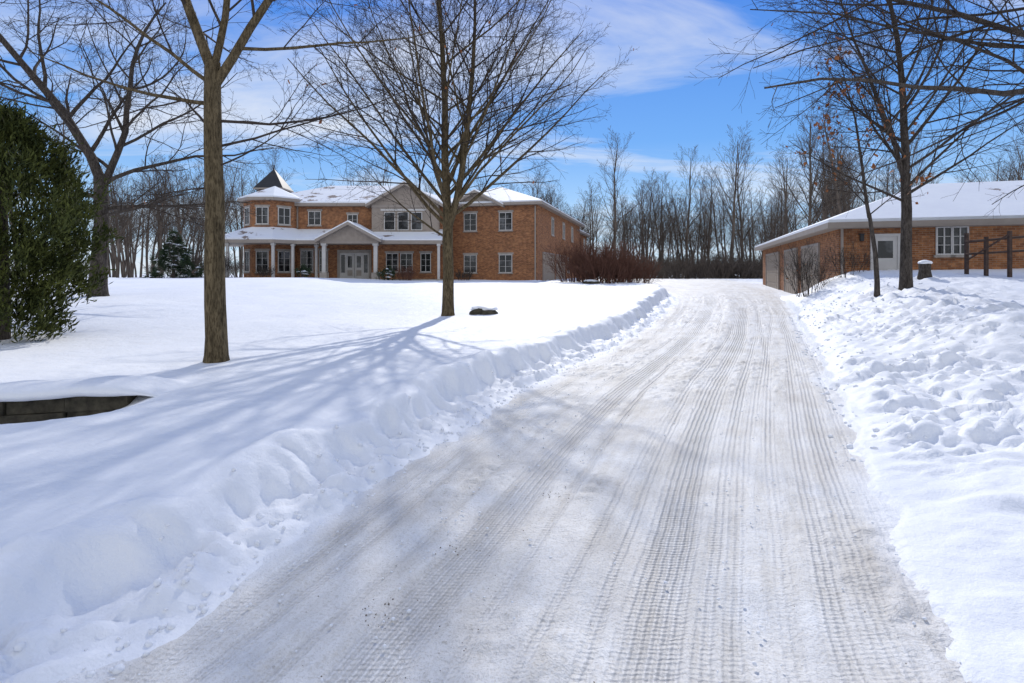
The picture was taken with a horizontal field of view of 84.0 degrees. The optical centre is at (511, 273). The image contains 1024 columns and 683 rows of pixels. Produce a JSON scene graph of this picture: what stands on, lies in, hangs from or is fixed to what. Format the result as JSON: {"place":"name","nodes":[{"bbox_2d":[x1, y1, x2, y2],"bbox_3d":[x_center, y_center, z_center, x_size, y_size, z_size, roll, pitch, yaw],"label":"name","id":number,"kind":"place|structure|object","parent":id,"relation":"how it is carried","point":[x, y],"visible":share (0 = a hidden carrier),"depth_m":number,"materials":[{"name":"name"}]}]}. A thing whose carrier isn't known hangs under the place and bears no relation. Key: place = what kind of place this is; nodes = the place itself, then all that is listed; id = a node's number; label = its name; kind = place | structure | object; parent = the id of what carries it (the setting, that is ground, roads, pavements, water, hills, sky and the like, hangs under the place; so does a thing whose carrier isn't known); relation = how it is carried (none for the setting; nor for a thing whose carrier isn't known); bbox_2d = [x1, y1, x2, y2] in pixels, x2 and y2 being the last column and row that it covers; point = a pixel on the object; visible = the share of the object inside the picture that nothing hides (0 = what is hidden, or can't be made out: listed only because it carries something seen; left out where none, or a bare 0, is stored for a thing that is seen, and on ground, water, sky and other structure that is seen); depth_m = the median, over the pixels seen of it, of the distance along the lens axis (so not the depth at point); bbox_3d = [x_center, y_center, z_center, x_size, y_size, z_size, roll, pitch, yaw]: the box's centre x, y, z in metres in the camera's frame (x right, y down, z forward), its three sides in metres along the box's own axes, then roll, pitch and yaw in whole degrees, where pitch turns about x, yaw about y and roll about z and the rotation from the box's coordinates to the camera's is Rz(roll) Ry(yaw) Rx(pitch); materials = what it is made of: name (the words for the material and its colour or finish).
{"place":"outdoors","nodes":[
{"label":"outdoors","id":0,"kind":"place"},
{"bbox_2d":[0,268,1023,682],"bbox_3d":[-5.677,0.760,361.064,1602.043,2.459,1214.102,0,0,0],"label":"snow ground","id":1,"kind":"structure","parent":0,"point":[92,506],"depth_m":5.50,"materials":[{"name":"white snow"}]},
{"bbox_2d":[0,98,124,344],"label":"cedar tree","id":2,"kind":"object","parent":1,"relation":"on","point":[23,145],"visible":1,"depth_m":10.73,"materials":[{"name":"green plant"}]},
{"bbox_2d":[0,395,137,423],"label":"stones","id":3,"kind":"object","parent":1,"relation":"on","point":[29,411],"visible":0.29,"depth_m":6.28,"materials":[{"name":"grey stone"}]},
{"bbox_2d":[0,375,189,401],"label":"snow","id":4,"kind":"structure","parent":1,"relation":"on","point":[102,386],"depth_m":6.34,"materials":[{"name":"white snow"}]},
{"bbox_2d":[0,0,288,296],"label":"locust tree","id":5,"kind":"object","parent":1,"relation":"on","point":[85,148],"visible":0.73,"depth_m":19.39,"materials":[{"name":"brown plant"}]},
{"bbox_2d":[142,229,203,277],"bbox_3d":[-22.515,-1.187,38.143,3.283,3.789,3.520,0,0,43],"label":"spruce tree","id":6,"kind":"object","parent":1,"relation":"on","point":[184,258],"visible":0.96,"depth_m":37.78,"materials":[{"name":"green plant"}]},
{"bbox_2d":[142,233,229,277],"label":"hydrangea shrub","id":7,"kind":"object","parent":1,"relation":"on","point":[178,255],"visible":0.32,"depth_m":40.27,"materials":[{"name":"brown plant"}]},
{"bbox_2d":[192,251,249,277],"bbox_3d":[-20.384,-0.828,39.614,3.385,2.374,3.356,0,0,20],"label":"hydrangea shrub","id":8,"kind":"object","parent":1,"relation":"on","point":[227,264],"visible":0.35,"depth_m":39.34,"materials":[{"name":"brown plant"}]},
{"bbox_2d":[1,0,474,363],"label":"maple tree","id":9,"kind":"object","parent":1,"relation":"on","point":[216,348],"visible":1,"depth_m":8.68,"materials":[{"name":"brown plant"}]},
{"bbox_2d":[254,264,275,277],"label":"barberry shrub","id":10,"kind":"object","parent":1,"relation":"on","point":[263,272],"visible":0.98,"depth_m":40.17,"materials":[{"name":"brown plant"}]},
{"bbox_2d":[294,264,311,276],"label":"yew shrub","id":11,"kind":"object","parent":1,"relation":"on","point":[302,270],"visible":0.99,"depth_m":41.26,"materials":[{"name":"green plant"}]},
{"bbox_2d":[319,273,442,279],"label":"porch floor","id":12,"kind":"structure","parent":1,"relation":"on","point":[326,275],"depth_m":41.69,"materials":[{"name":"grey concrete"}]},
{"bbox_2d":[225,243,440,278],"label":"porch posts","id":13,"kind":"object","parent":12,"relation":"on","point":[324,256],"visible":0.64,"depth_m":41.85,"materials":[{"name":"white paint"}]},
{"bbox_2d":[10,249,762,278],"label":"forest underbrush","id":14,"kind":"object","parent":1,"relation":"on","point":[719,267],"visible":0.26,"depth_m":68.65,"materials":[{"name":"brown plant"}]},
{"bbox_2d":[376,261,397,279],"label":"yew shrub","id":15,"kind":"object","parent":1,"relation":"on","point":[390,273],"visible":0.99,"depth_m":41.14,"materials":[{"name":"green plant"}]},
{"bbox_2d":[395,265,415,280],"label":"barberry shrub","id":16,"kind":"object","parent":1,"relation":"on","point":[409,275],"visible":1,"depth_m":40.84,"materials":[{"name":"brown plant"}]},
{"bbox_2d":[244,187,585,279],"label":"brick walls","id":17,"kind":"structure","parent":1,"relation":"on","point":[487,242],"depth_m":45.30,"materials":[{"name":"brown brick"}]},
{"bbox_2d":[253,165,293,192],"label":"cupola","id":18,"kind":"object","parent":17,"relation":"on","point":[273,177],"visible":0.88,"depth_m":46.90,"materials":[{"name":"metal"}]},
{"bbox_2d":[340,253,368,277],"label":"front door","id":19,"kind":"structure","parent":17,"relation":"attached to","point":[354,268],"depth_m":44.95,"materials":[{"name":"white paint"}]},
{"bbox_2d":[320,186,489,240],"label":"stucco","id":20,"kind":"object","parent":17,"relation":"attached to","point":[348,233],"visible":0.43,"depth_m":44.20,"materials":[{"name":"beige paint"}]},
{"bbox_2d":[225,182,590,280],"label":"trim","id":21,"kind":"structure","parent":17,"relation":"attached to","point":[243,242],"depth_m":43.80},
{"bbox_2d":[225,181,589,240],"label":"roof snow","id":22,"kind":"structure","parent":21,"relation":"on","point":[323,194],"depth_m":44.52,"materials":[{"name":"white snow"}]},
{"bbox_2d":[244,207,584,272],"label":"window frames","id":23,"kind":"structure","parent":17,"relation":"attached to","point":[425,265],"depth_m":44.16,"materials":[{"name":"white wood"}]},
{"bbox_2d":[245,208,572,272],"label":"window glass","id":24,"kind":"object","parent":23,"relation":"in","point":[307,258],"visible":0.86,"depth_m":44.19,"materials":[{"name":"glass"}]},
{"bbox_2d":[244,205,584,278],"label":"stone lintels","id":25,"kind":"object","parent":17,"relation":"attached to","point":[350,272],"visible":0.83,"depth_m":44.91,"materials":[{"name":"stone"}]},
{"bbox_2d":[297,206,535,279],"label":"downspouts","id":26,"kind":"object","parent":17,"relation":"attached to","point":[535,237],"visible":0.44,"depth_m":44.94,"materials":[{"name":"beige metal"}]},
{"bbox_2d":[544,254,564,280],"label":"garage doors","id":27,"kind":"structure","parent":17,"relation":"attached to","point":[548,275],"depth_m":49.42,"materials":[{"name":"paint"}]},
{"bbox_2d":[270,0,637,315],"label":"maple tree","id":28,"kind":"object","parent":1,"relation":"on","point":[449,213],"visible":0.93,"depth_m":15.87,"materials":[{"name":"brown plant"}]},
{"bbox_2d":[455,269,474,279],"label":"barberry shrub","id":29,"kind":"object","parent":1,"relation":"on","point":[467,277],"visible":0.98,"depth_m":42.54,"materials":[{"name":"brown plant"}]},
{"bbox_2d":[469,306,497,314],"bbox_3d":[-0.810,1.137,16.242,0.841,0.463,0.654,0,0,0],"label":"boulder","id":30,"kind":"object","parent":1,"relation":"on","point":[483,310],"visible":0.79,"depth_m":16.02,"materials":[{"name":"stone"}]},
{"bbox_2d":[0,31,1023,278],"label":"distant forest","id":31,"kind":"object","parent":1,"relation":"on","point":[776,221],"visible":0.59,"depth_m":72.60,"materials":[{"name":"brown plant"}]},
{"bbox_2d":[4,275,1023,682],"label":"snow clods","id":32,"kind":"object","parent":1,"relation":"on","point":[204,607],"visible":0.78,"depth_m":4.04,"materials":[{"name":"white snow"}]},
{"bbox_2d":[539,237,614,282],"bbox_3d":[4.631,-0.894,37.492,5.402,3.132,5.144,0,0,36],"label":"dogwood shrub","id":33,"kind":"object","parent":1,"relation":"on","point":[565,268],"visible":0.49,"depth_m":37.01,"materials":[{"name":"brown plant"}]},
{"bbox_2d":[582,279,599,283],"bbox_3d":[4.723,0.560,34.000,1.077,0.469,0.836,0,0,0],"label":"boulder","id":34,"kind":"object","parent":1,"relation":"on","point":[590,281],"visible":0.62,"depth_m":33.72,"materials":[{"name":"stone"}]},
{"bbox_2d":[559,235,648,283],"bbox_3d":[5.628,-0.903,35.384,5.506,3.102,5.856,0,0,26],"label":"dogwood shrub","id":35,"kind":"object","parent":1,"relation":"on","point":[607,262],"visible":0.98,"depth_m":34.72,"materials":[{"name":"red plant"}]},
{"bbox_2d":[598,251,663,283],"bbox_3d":[7.459,-0.237,37.533,4.708,2.620,4.971,0,0,0],"label":"dogwood shrub","id":36,"kind":"object","parent":1,"relation":"on","point":[647,269],"visible":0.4,"depth_m":36.62,"materials":[{"name":"brown plant"}]},
{"bbox_2d":[774,240,840,296],"bbox_3d":[11.053,-0.205,21.486,2.463,2.159,2.872,0,0,0],"label":"lilac shrub","id":37,"kind":"object","parent":1,"relation":"on","point":[800,270],"visible":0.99,"depth_m":21.45,"materials":[{"name":"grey plant"}]},
{"bbox_2d":[824,241,869,277],"bbox_3d":[12.165,-0.532,20.460,1.492,1.345,1.865,0,0,0],"label":"lilac shrub","id":38,"kind":"object","parent":1,"relation":"on","point":[851,259],"visible":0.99,"depth_m":20.45,"materials":[{"name":"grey plant"}]},
{"bbox_2d":[690,0,1023,215],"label":"walnut tree","id":39,"kind":"object","parent":1,"relation":"on","point":[1017,31],"visible":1,"depth_m":11.14,"materials":[{"name":"brown plant"}]},
{"bbox_2d":[794,34,933,296],"bbox_3d":[9.844,-2.931,16.205,2.835,7.600,2.712,0,0,0],"label":"young oak tree","id":40,"kind":"object","parent":1,"relation":"on","point":[875,256],"visible":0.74,"depth_m":16.03,"materials":[{"name":"brown plant"}]},
{"bbox_2d":[755,180,1023,293],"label":"brick garage","id":41,"kind":"structure","parent":1,"relation":"on","point":[941,225],"depth_m":21.57,"materials":[{"name":"brick"}]},
{"bbox_2d":[767,246,816,293],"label":"garage doors","id":42,"kind":"structure","parent":41,"relation":"in","point":[772,278],"depth_m":31.92,"materials":[{"name":"paint"}]},
{"bbox_2d":[870,233,899,269],"bbox_3d":[14.125,-0.460,21.522,1.000,2.120,0.090,0,0,16],"label":"front door","id":43,"kind":"structure","parent":41,"relation":"in","point":[893,263],"depth_m":21.48,"materials":[{"name":"white paint"}]},
{"bbox_2d":[878,227,966,257],"bbox_3d":[17.803,-1.150,20.472,8.150,1.100,0.033,0,0,16],"label":"window glass","id":44,"kind":"structure","parent":41,"relation":"in","point":[885,248],"depth_m":21.03,"materials":[{"name":"glass"}]},
{"bbox_2d":[935,226,968,254],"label":"window frames","id":45,"kind":"structure","parent":41,"relation":"in","point":[952,236],"depth_m":20.91,"materials":[{"name":"white paint"}]},
{"bbox_2d":[767,0,1023,290],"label":"maple tree","id":46,"kind":"object","parent":1,"relation":"on","point":[905,274],"visible":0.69,"depth_m":15.88,"materials":[{"name":"brown plant"}]},
{"bbox_2d":[917,260,932,279],"bbox_3d":[12.916,-0.069,17.800,0.440,0.749,0.440,0,0,0],"label":"tree stump","id":47,"kind":"object","parent":1,"relation":"on","point":[924,268],"visible":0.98,"depth_m":17.67,"materials":[{"name":"wood"}]},
{"bbox_2d":[964,231,1023,276],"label":"wooden fence","id":48,"kind":"object","parent":1,"relation":"on","point":[1009,237],"visible":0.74,"depth_m":18.25,"materials":[{"name":"brown wood"}]},
{"bbox_2d":[0,0,1023,273],"label":"sky","id":49,"kind":"structure","parent":0,"point":[656,97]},
{"bbox_2d":[56,279,971,682],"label":"snowy driveway","id":50,"kind":"structure","parent":0,"point":[636,491],"depth_m":3.44,"materials":[{"name":"white snow"}]},
{"bbox_2d":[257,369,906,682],"bbox_3d":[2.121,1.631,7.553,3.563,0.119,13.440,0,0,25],"label":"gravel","id":51,"kind":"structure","parent":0,"point":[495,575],"depth_m":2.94,"materials":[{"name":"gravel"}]}
]}

